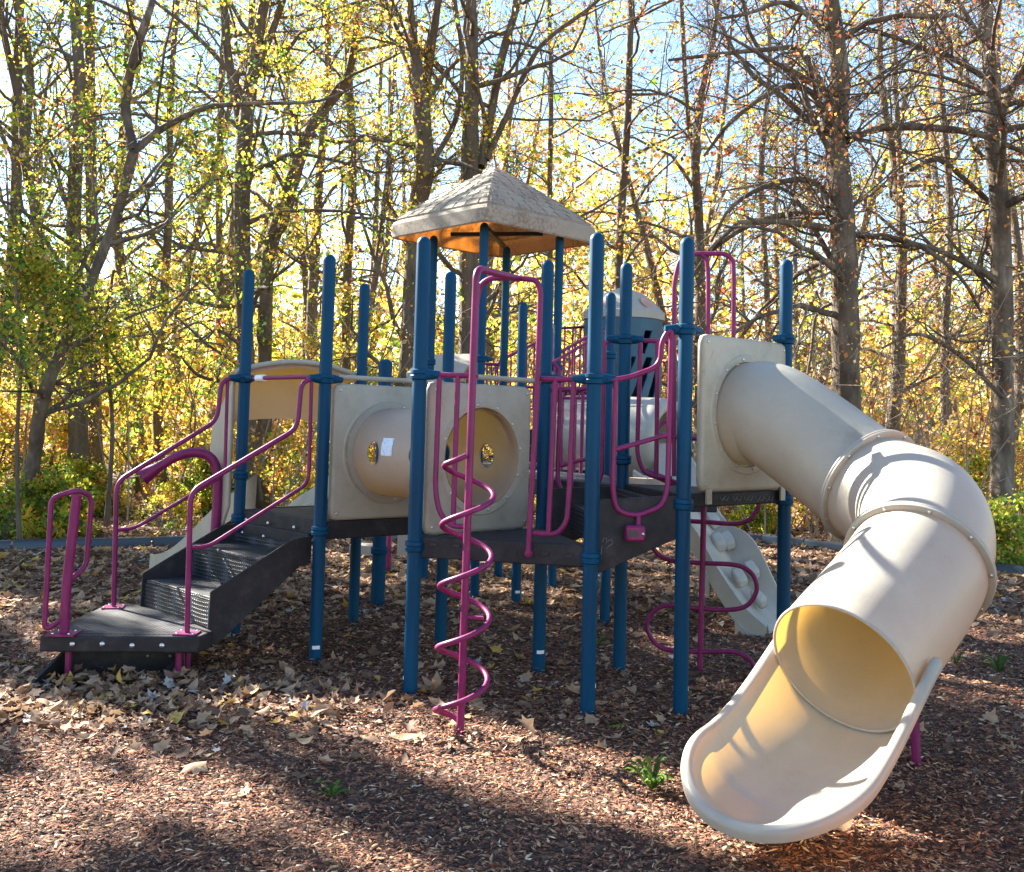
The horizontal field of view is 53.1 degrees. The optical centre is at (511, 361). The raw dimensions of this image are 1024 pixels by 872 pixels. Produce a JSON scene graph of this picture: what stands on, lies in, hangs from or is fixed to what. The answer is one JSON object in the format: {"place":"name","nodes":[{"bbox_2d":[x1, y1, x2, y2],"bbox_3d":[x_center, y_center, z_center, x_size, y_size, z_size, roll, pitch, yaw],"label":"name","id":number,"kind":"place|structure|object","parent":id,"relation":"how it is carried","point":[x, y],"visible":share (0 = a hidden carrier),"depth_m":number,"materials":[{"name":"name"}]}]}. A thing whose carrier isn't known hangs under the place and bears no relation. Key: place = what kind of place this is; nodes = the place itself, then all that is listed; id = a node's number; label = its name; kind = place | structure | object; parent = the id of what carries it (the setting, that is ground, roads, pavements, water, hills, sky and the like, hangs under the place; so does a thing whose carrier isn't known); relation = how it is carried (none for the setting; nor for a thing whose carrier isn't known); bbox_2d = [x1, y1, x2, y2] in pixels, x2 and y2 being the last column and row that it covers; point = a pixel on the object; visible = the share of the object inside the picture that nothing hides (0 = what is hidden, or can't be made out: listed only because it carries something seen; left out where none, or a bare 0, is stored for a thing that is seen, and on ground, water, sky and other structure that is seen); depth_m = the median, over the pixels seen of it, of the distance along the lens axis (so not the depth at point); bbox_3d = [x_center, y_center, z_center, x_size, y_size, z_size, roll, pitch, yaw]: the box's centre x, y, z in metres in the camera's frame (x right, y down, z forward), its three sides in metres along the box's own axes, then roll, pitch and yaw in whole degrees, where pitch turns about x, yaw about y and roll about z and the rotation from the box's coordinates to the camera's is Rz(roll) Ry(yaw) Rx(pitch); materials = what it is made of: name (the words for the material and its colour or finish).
{"place":"outdoors","nodes":[
{"label":"outdoors","id":0,"kind":"place"},
{"bbox_2d":[0,445,1023,871],"bbox_3d":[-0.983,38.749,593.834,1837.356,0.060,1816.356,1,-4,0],"label":"ground","id":1,"kind":"structure","parent":0,"point":[642,847],"depth_m":4.99,"materials":[{"name":"brown wood"}]},
{"bbox_2d":[0,464,20,513],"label":"shrub","id":2,"kind":"object","parent":1,"relation":"on","point":[2,475],"visible":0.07,"depth_m":14.38,"materials":[{"name":"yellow plant"}]},
{"bbox_2d":[0,433,52,483],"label":"shrub","id":3,"kind":"object","parent":1,"relation":"on","point":[1,465],"visible":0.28,"depth_m":18.23,"materials":[{"name":"yellow plant"}]},
{"bbox_2d":[0,347,66,484],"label":"shrub","id":4,"kind":"object","parent":1,"relation":"on","point":[25,425],"visible":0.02,"depth_m":22.32,"materials":[{"name":"yellow plant"}]},
{"bbox_2d":[0,0,85,460],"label":"woodland tree","id":5,"kind":"object","parent":1,"relation":"on","point":[3,57],"visible":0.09,"depth_m":31.61,"materials":[{"name":"yellow plant"}]},
{"bbox_2d":[0,466,105,539],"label":"shrub","id":6,"kind":"object","parent":1,"relation":"on","point":[34,510],"visible":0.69,"depth_m":13.68,"materials":[{"name":"green plant"}]},
{"bbox_2d":[0,364,124,495],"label":"shrub","id":7,"kind":"object","parent":1,"relation":"on","point":[56,433],"visible":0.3,"depth_m":18.08,"materials":[{"name":"yellow plant"}]},
{"bbox_2d":[0,0,128,382],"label":"woodland tree","id":8,"kind":"object","parent":1,"relation":"on","point":[40,93],"visible":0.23,"depth_m":20.40,"materials":[{"name":"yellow plant"}]},
{"bbox_2d":[0,186,134,538],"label":"tree","id":9,"kind":"object","parent":1,"relation":"on","point":[49,286],"visible":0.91,"depth_m":12.88,"materials":[{"name":"green plant"}]},
{"bbox_2d":[0,0,138,459],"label":"woodland tree","id":10,"kind":"object","parent":1,"relation":"on","point":[42,123],"visible":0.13,"depth_m":31.07,"materials":[{"name":"yellow plant"}]},
{"bbox_2d":[15,448,135,518],"bbox_3d":[-7.224,2.117,17.189,1.677,1.324,1.978,0,-4,26],"label":"shrub","id":11,"kind":"object","parent":1,"relation":"on","point":[87,470],"visible":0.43,"depth_m":17.00,"materials":[{"name":"green plant"}]},
{"bbox_2d":[0,223,173,527],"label":"tree","id":12,"kind":"object","parent":1,"relation":"on","point":[137,377],"visible":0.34,"depth_m":15.26,"materials":[{"name":"green plant"}]},
{"bbox_2d":[0,0,205,479],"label":"tree","id":13,"kind":"object","parent":1,"relation":"on","point":[15,86],"visible":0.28,"depth_m":19.43,"materials":[{"name":"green plant"}]},
{"bbox_2d":[0,0,222,468],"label":"tree","id":14,"kind":"object","parent":1,"relation":"on","point":[80,78],"visible":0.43,"depth_m":18.04,"materials":[{"name":"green plant"}]},
{"bbox_2d":[0,0,229,477],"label":"tree","id":15,"kind":"object","parent":1,"relation":"on","point":[94,445],"visible":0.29,"depth_m":20.11,"materials":[{"name":"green plant"}]},
{"bbox_2d":[27,352,210,488],"bbox_3d":[-8.451,1.516,23.132,4.244,3.290,3.970,0,-4,23],"label":"shrub","id":16,"kind":"object","parent":1,"relation":"on","point":[149,436],"visible":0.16,"depth_m":22.69,"materials":[{"name":"yellow plant"}]},
{"bbox_2d":[0,203,254,484],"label":"shrub","id":17,"kind":"object","parent":1,"relation":"on","point":[6,407],"visible":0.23,"depth_m":17.88,"materials":[{"name":"green plant"}]},
{"bbox_2d":[27,0,297,493],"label":"tree","id":18,"kind":"object","parent":1,"relation":"on","point":[137,488],"visible":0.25,"depth_m":22.02,"materials":[{"name":"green plant"}]},
{"bbox_2d":[124,475,204,535],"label":"shrub","id":19,"kind":"object","parent":1,"relation":"on","point":[171,496],"visible":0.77,"depth_m":14.20,"materials":[{"name":"yellow plant"}]},
{"bbox_2d":[11,0,318,492],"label":"tree","id":20,"kind":"object","parent":1,"relation":"on","point":[158,430],"visible":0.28,"depth_m":21.05,"materials":[{"name":"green plant"}]},
{"bbox_2d":[138,448,221,628],"bbox_3d":[-2.605,1.440,7.972,0.642,1.534,0.144,3,-4,-17],"label":"talk tube","id":21,"kind":"object","parent":1,"relation":"on","point":[149,473],"visible":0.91,"depth_m":8.00,"materials":[{"name":"purple metal"}]},
{"bbox_2d":[0,209,368,507],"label":"shrub","id":22,"kind":"object","parent":1,"relation":"on","point":[171,440],"visible":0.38,"depth_m":19.73,"materials":[{"name":"yellow plant"}]},
{"bbox_2d":[54,26,332,378],"bbox_3d":[-7.512,-3.345,24.250,6.851,12.996,4.287,1,-4,0],"label":"tree","id":23,"kind":"object","parent":1,"relation":"on","point":[219,232],"visible":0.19,"depth_m":24.14,"materials":[{"name":"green plant"}]},
{"bbox_2d":[101,340,301,474],"bbox_3d":[-6.756,1.367,22.624,4.732,3.669,4.428,0,-4,19],"label":"shrub","id":24,"kind":"object","parent":1,"relation":"on","point":[192,424],"visible":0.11,"depth_m":21.78,"materials":[{"name":"yellow plant"}]},
{"bbox_2d":[113,0,322,480],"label":"woodland tree","id":25,"kind":"object","parent":1,"relation":"on","point":[231,224],"visible":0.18,"depth_m":26.72,"materials":[{"name":"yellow plant"}]},
{"bbox_2d":[166,457,270,515],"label":"shrub","id":26,"kind":"object","parent":1,"relation":"on","point":[205,494],"visible":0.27,"depth_m":17.55,"materials":[{"name":"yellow plant"}]},
{"bbox_2d":[102,0,345,470],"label":"woodland tree","id":27,"kind":"object","parent":1,"relation":"on","point":[203,246],"visible":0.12,"depth_m":32.59,"materials":[{"name":"yellow plant"}]},
{"bbox_2d":[0,0,471,538],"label":"tree","id":28,"kind":"object","parent":1,"relation":"on","point":[134,148],"visible":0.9,"depth_m":14.31,"materials":[{"name":"green plant"}]},
{"bbox_2d":[32,0,460,503],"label":"tree","id":29,"kind":"object","parent":1,"relation":"on","point":[265,350],"visible":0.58,"depth_m":19.01,"materials":[{"name":"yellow plant"}]},
{"bbox_2d":[104,303,396,493],"bbox_3d":[-5.058,1.259,22.802,6.731,5.301,7.001,1,-4,1],"label":"shrub","id":30,"kind":"object","parent":1,"relation":"on","point":[300,336],"visible":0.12,"depth_m":21.83,"materials":[{"name":"yellow plant"}]},
{"bbox_2d":[0,650,505,759],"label":"leaf drift","id":31,"kind":"object","parent":1,"relation":"on","point":[94,687],"visible":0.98,"depth_m":5.94,"materials":[{"name":"beige plant"}]},
{"bbox_2d":[196,415,329,505],"bbox_3d":[-4.225,1.669,19.589,3.302,2.483,3.437,3,-4,-25],"label":"shrub","id":32,"kind":"object","parent":1,"relation":"on","point":[274,427],"visible":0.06,"depth_m":19.80,"materials":[{"name":"yellow plant"}]},
{"bbox_2d":[72,0,455,480],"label":"tree","id":33,"kind":"object","parent":1,"relation":"on","point":[261,19],"visible":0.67,"depth_m":17.48,"materials":[{"name":"yellow plant"}]},
{"bbox_2d":[151,1,379,428],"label":"woodland tree","id":34,"kind":"object","parent":1,"relation":"on","point":[259,246],"visible":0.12,"depth_m":31.89,"materials":[{"name":"yellow plant"}]},
{"bbox_2d":[232,419,329,505],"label":"shrub","id":35,"kind":"object","parent":1,"relation":"on","point":[280,472],"visible":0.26,"depth_m":17.48,"materials":[{"name":"yellow plant"}]},
{"bbox_2d":[279,661,296,669],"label":"fallen leaf","id":36,"kind":"object","parent":1,"relation":"on","point":[282,665],"visible":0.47,"depth_m":6.71,"materials":[{"name":"beige plant"}]},
{"bbox_2d":[264,447,329,504],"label":"shrub","id":37,"kind":"object","parent":1,"relation":"on","point":[311,483],"visible":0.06,"depth_m":15.57,"materials":[{"name":"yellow plant"}]},
{"bbox_2d":[210,0,385,367],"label":"woodland tree","id":38,"kind":"object","parent":1,"relation":"on","point":[304,270],"visible":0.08,"depth_m":32.64,"materials":[{"name":"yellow plant"}]},
{"bbox_2d":[201,0,437,447],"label":"woodland tree","id":39,"kind":"object","parent":1,"relation":"on","point":[313,309],"visible":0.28,"depth_m":28.09,"materials":[{"name":"yellow plant"}]},
{"bbox_2d":[314,779,349,796],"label":"weed","id":40,"kind":"object","parent":1,"relation":"on","point":[332,791],"visible":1,"depth_m":4.63,"materials":[{"name":"green plant"}]},
{"bbox_2d":[112,253,571,461],"bbox_3d":[-2.546,0.771,22.032,8.709,6.859,9.059,-1,-4,36],"label":"shrub","id":41,"kind":"object","parent":1,"relation":"on","point":[520,288],"visible":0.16,"depth_m":20.84,"materials":[{"name":"yellow plant"}]},
{"bbox_2d":[260,0,461,368],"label":"woodland tree","id":42,"kind":"object","parent":1,"relation":"on","point":[375,282],"visible":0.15,"depth_m":30.95,"materials":[{"name":"yellow plant"}]},
{"bbox_2d":[224,0,500,384],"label":"tree","id":43,"kind":"object","parent":1,"relation":"on","point":[347,275],"visible":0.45,"depth_m":21.15,"materials":[{"name":"yellow plant"}]},
{"bbox_2d":[368,449,375,464],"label":"shrub","id":44,"kind":"object","parent":1,"relation":"on","point":[369,457],"depth_m":17.89,"materials":[{"name":"yellow plant"}]},
{"bbox_2d":[318,1,458,382],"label":"woodland tree","id":45,"kind":"object","parent":1,"relation":"on","point":[385,260],"visible":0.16,"depth_m":41.30,"materials":[{"name":"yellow plant"}]},
{"bbox_2d":[388,733,417,739],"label":"fallen leaf","id":46,"kind":"object","parent":1,"relation":"on","point":[403,736],"visible":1,"depth_m":5.46,"materials":[{"name":"beige plant"}]},
{"bbox_2d":[217,266,613,462],"bbox_3d":[-1.031,1.005,22.651,8.091,6.373,8.417,-2,-5,41],"label":"shrub","id":47,"kind":"object","parent":1,"relation":"on","point":[489,323],"visible":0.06,"depth_m":21.75,"materials":[{"name":"yellow plant"}]},
{"bbox_2d":[275,0,616,458],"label":"tree","id":48,"kind":"object","parent":1,"relation":"on","point":[420,73],"visible":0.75,"depth_m":16.70,"materials":[{"name":"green plant"}]},
{"bbox_2d":[386,66,543,385],"bbox_3d":[-2.092,-3.307,39.938,6.517,15.382,5.821,1,-4,1],"label":"woodland tree","id":49,"kind":"object","parent":1,"relation":"on","point":[437,192],"visible":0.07,"depth_m":39.40,"materials":[{"name":"yellow plant"}]},
{"bbox_2d":[361,0,607,453],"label":"woodland tree","id":50,"kind":"object","parent":1,"relation":"on","point":[489,351],"visible":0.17,"depth_m":25.55,"materials":[{"name":"yellow plant"}]},
{"bbox_2d":[260,0,723,382],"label":"tree","id":51,"kind":"object","parent":1,"relation":"on","point":[483,150],"visible":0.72,"depth_m":16.96,"materials":[{"name":"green plant"}]},
{"bbox_2d":[398,11,604,375],"bbox_3d":[-0.369,-4.226,36.521,6.409,16.934,7.174,0,-4,23],"label":"woodland tree","id":52,"kind":"object","parent":1,"relation":"on","point":[528,180],"visible":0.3,"depth_m":37.17,"materials":[{"name":"yellow plant"}]},
{"bbox_2d":[0,625,1019,785],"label":"scattered leaves","id":53,"kind":"object","parent":1,"relation":"on","point":[162,745],"visible":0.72,"depth_m":6.06,"materials":[{"name":"beige plant"}]},
{"bbox_2d":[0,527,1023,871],"bbox_3d":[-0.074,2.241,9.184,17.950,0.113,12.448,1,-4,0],"label":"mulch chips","id":54,"kind":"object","parent":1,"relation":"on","point":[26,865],"visible":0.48,"depth_m":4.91,"materials":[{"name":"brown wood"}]},
{"bbox_2d":[180,761,208,776],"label":"fallen leaf","id":55,"kind":"object","parent":54,"relation":"on","point":[195,767],"visible":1,"depth_m":4.85,"materials":[{"name":"beige plant"}]},
{"bbox_2d":[835,819,852,830],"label":"fallen leaf","id":56,"kind":"object","parent":54,"relation":"on","point":[846,825],"visible":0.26,"depth_m":4.30,"materials":[{"name":"beige plant"}]},
{"bbox_2d":[0,0,1023,482],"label":"distant woods","id":57,"kind":"object","parent":1,"relation":"on","point":[586,274],"visible":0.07,"depth_m":40.97,"materials":[{"name":"yellow plant"}]},
{"bbox_2d":[0,205,1023,538],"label":"thicket","id":58,"kind":"object","parent":1,"relation":"on","point":[926,429],"visible":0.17,"depth_m":17.83,"materials":[{"name":"yellow plant"}]},
{"bbox_2d":[0,528,1023,574],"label":"playground border","id":59,"kind":"object","parent":1,"relation":"on","point":[21,544],"visible":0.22,"depth_m":13.07,"materials":[{"name":"grey plastic"}]},
{"bbox_2d":[0,482,1023,823],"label":"leaf litter","id":60,"kind":"object","parent":1,"relation":"on","point":[128,554],"visible":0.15,"depth_m":10.17,"materials":[{"name":"brown plant"}]},
{"bbox_2d":[417,671,444,690],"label":"fallen leaf","id":61,"kind":"object","parent":60,"relation":"on","point":[435,682],"visible":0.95,"depth_m":6.43,"materials":[{"name":"beige plant"}]},
{"bbox_2d":[28,167,996,843],"bbox_3d":[-0.467,0.065,8.714,5.938,4.631,9.666,1,-4,0],"label":"playground structure","id":62,"kind":"object","parent":1,"relation":"on","point":[810,729],"visible":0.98,"depth_m":6.37,"materials":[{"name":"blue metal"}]},
{"bbox_2d":[4,0,1023,467],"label":"distant trunks","id":63,"kind":"object","parent":1,"relation":"on","point":[374,240],"visible":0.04,"depth_m":49.25,"materials":[{"name":"brown plant"}]},
{"bbox_2d":[455,350,581,447],"bbox_3d":[0.757,1.626,23.855,4.757,3.688,4.451,1,-4,2],"label":"shrub","id":64,"kind":"object","parent":1,"relation":"on","point":[531,383],"visible":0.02,"depth_m":24.05,"materials":[{"name":"yellow plant"}]},
{"bbox_2d":[442,0,609,372],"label":"woodland tree","id":65,"kind":"object","parent":1,"relation":"on","point":[520,98],"visible":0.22,"depth_m":34.08,"materials":[{"name":"yellow plant"}]},
{"bbox_2d":[516,715,535,734],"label":"fallen leaf","id":66,"kind":"object","parent":1,"relation":"on","point":[528,723],"visible":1,"depth_m":5.55,"materials":[{"name":"plant"}]},
{"bbox_2d":[523,494,535,527],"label":"shrub","id":67,"kind":"object","parent":1,"relation":"on","point":[534,509],"visible":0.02,"depth_m":16.27,"materials":[{"name":"yellow plant"}]},
{"bbox_2d":[436,0,673,376],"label":"tree","id":68,"kind":"object","parent":1,"relation":"on","point":[550,161],"visible":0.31,"depth_m":22.28,"materials":[{"name":"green plant"}]},
{"bbox_2d":[565,682,579,693],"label":"fallen leaf","id":69,"kind":"object","parent":1,"relation":"on","point":[573,688],"visible":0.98,"depth_m":6.46,"materials":[{"name":"beige plant"}]},
{"bbox_2d":[514,0,749,453],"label":"woodland tree","id":70,"kind":"object","parent":1,"relation":"on","point":[657,294],"visible":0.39,"depth_m":23.17,"materials":[{"name":"yellow plant"}]},
{"bbox_2d":[516,0,776,378],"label":"tree","id":71,"kind":"object","parent":1,"relation":"on","point":[627,112],"visible":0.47,"depth_m":20.23,"materials":[{"name":"brown plant"}]},
{"bbox_2d":[622,756,680,790],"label":"weed","id":72,"kind":"object","parent":1,"relation":"on","point":[650,778],"visible":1,"depth_m":4.76,"materials":[{"name":"green plant"}]},
{"bbox_2d":[514,0,807,460],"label":"tree","id":73,"kind":"object","parent":1,"relation":"on","point":[695,157],"visible":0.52,"depth_m":20.34,"materials":[{"name":"yellow plant"}]},
{"bbox_2d":[661,374,693,430],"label":"shrub","id":74,"kind":"object","parent":1,"relation":"on","point":[664,396],"visible":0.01,"depth_m":22.52,"materials":[{"name":"yellow plant"}]},
{"bbox_2d":[351,0,1023,542],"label":"tree","id":75,"kind":"object","parent":1,"relation":"on","point":[837,206],"visible":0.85,"depth_m":15.79,"materials":[{"name":"brown plant"}]},
{"bbox_2d":[608,0,783,410],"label":"woodland tree","id":76,"kind":"object","parent":1,"relation":"on","point":[717,166],"visible":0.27,"depth_m":38.42,"materials":[{"name":"yellow plant"}]},
{"bbox_2d":[724,503,776,533],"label":"shrub","id":77,"kind":"object","parent":1,"relation":"on","point":[756,523],"visible":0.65,"depth_m":17.14,"materials":[{"name":"green plant"}]},
{"bbox_2d":[719,489,825,531],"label":"shrub","id":78,"kind":"object","parent":1,"relation":"on","point":[798,506],"visible":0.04,"depth_m":17.46,"materials":[{"name":"yellow plant"}]},
{"bbox_2d":[624,0,946,506],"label":"tree","id":79,"kind":"object","parent":1,"relation":"on","point":[767,295],"visible":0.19,"depth_m":23.24,"materials":[{"name":"brown plant"}]},
{"bbox_2d":[714,6,892,376],"bbox_3d":[10.031,-4.113,37.398,5.499,17.333,6.600,4,-4,-33],"label":"woodland tree","id":80,"kind":"object","parent":1,"relation":"on","point":[777,257],"visible":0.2,"depth_m":37.69,"materials":[{"name":"yellow plant"}]},
{"bbox_2d":[749,59,886,371],"bbox_3d":[10.093,-3.447,36.079,4.413,15.775,6.317,2,-4,-8],"label":"woodland tree","id":81,"kind":"object","parent":1,"relation":"on","point":[795,290],"visible":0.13,"depth_m":35.34,"materials":[{"name":"yellow plant"}]},
{"bbox_2d":[705,0,1023,430],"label":"woodland tree","id":82,"kind":"object","parent":1,"relation":"on","point":[899,352],"visible":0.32,"depth_m":23.19,"materials":[{"name":"brown plant"}]},
{"bbox_2d":[706,0,1023,543],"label":"tree","id":83,"kind":"object","parent":1,"relation":"on","point":[1000,201],"visible":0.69,"depth_m":16.11,"materials":[{"name":"brown plant"}]},
{"bbox_2d":[763,0,1023,395],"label":"woodland tree","id":84,"kind":"object","parent":1,"relation":"on","point":[885,160],"visible":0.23,"depth_m":31.42,"materials":[{"name":"yellow plant"}]},
{"bbox_2d":[772,0,1023,391],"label":"tree","id":85,"kind":"object","parent":1,"relation":"on","point":[902,211],"visible":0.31,"depth_m":23.14,"materials":[{"name":"brown plant"}]},
{"bbox_2d":[864,0,1023,449],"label":"tree","id":86,"kind":"object","parent":1,"relation":"on","point":[945,154],"visible":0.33,"depth_m":22.16,"materials":[{"name":"brown plant"}]},
{"bbox_2d":[866,0,1023,439],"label":"woodland tree","id":87,"kind":"object","parent":1,"relation":"on","point":[1018,241],"visible":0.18,"depth_m":23.89,"materials":[{"name":"yellow plant"}]},
{"bbox_2d":[872,41,1023,401],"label":"woodland tree","id":88,"kind":"object","parent":1,"relation":"on","point":[972,206],"visible":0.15,"depth_m":31.14,"materials":[{"name":"yellow plant"}]},
{"bbox_2d":[949,652,964,663],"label":"weed","id":89,"kind":"object","parent":1,"relation":"on","point":[957,661],"visible":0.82,"depth_m":7.55,"materials":[{"name":"green plant"}]},
{"bbox_2d":[906,30,1023,411],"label":"woodland tree","id":90,"kind":"object","parent":1,"relation":"on","point":[1019,54],"visible":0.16,"depth_m":33.49,"materials":[{"name":"yellow plant"}]},
{"bbox_2d":[913,305,1023,440],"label":"shrub","id":91,"kind":"object","parent":1,"relation":"on","point":[968,389],"visible":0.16,"depth_m":22.99,"materials":[{"name":"yellow plant"}]},
{"bbox_2d":[922,401,1023,509],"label":"shrub","id":92,"kind":"object","parent":1,"relation":"on","point":[959,446],"visible":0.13,"depth_m":20.31,"materials":[{"name":"yellow plant"}]},
{"bbox_2d":[950,75,1023,404],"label":"woodland tree","id":93,"kind":"object","parent":1,"relation":"on","point":[1015,190],"visible":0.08,"depth_m":38.74,"materials":[{"name":"yellow plant"}]},
{"bbox_2d":[955,444,1023,528],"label":"shrub","id":94,"kind":"object","parent":1,"relation":"on","point":[976,463],"visible":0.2,"depth_m":16.86,"materials":[{"name":"yellow plant"}]},
{"bbox_2d":[980,653,1016,671],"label":"weed","id":95,"kind":"object","parent":1,"relation":"on","point":[999,664],"visible":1,"depth_m":7.34,"materials":[{"name":"green plant"}]},
{"bbox_2d":[981,440,1023,511],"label":"shrub","id":96,"kind":"object","parent":1,"relation":"on","point":[1019,446],"visible":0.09,"depth_m":21.75,"materials":[{"name":"yellow plant"}]},
{"bbox_2d":[985,488,1023,565],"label":"shrub","id":97,"kind":"object","parent":1,"relation":"on","point":[1006,524],"visible":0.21,"depth_m":13.03,"materials":[{"name":"green plant"}]},
{"bbox_2d":[0,0,1023,428],"label":"sky","id":98,"kind":"structure","parent":0,"point":[657,15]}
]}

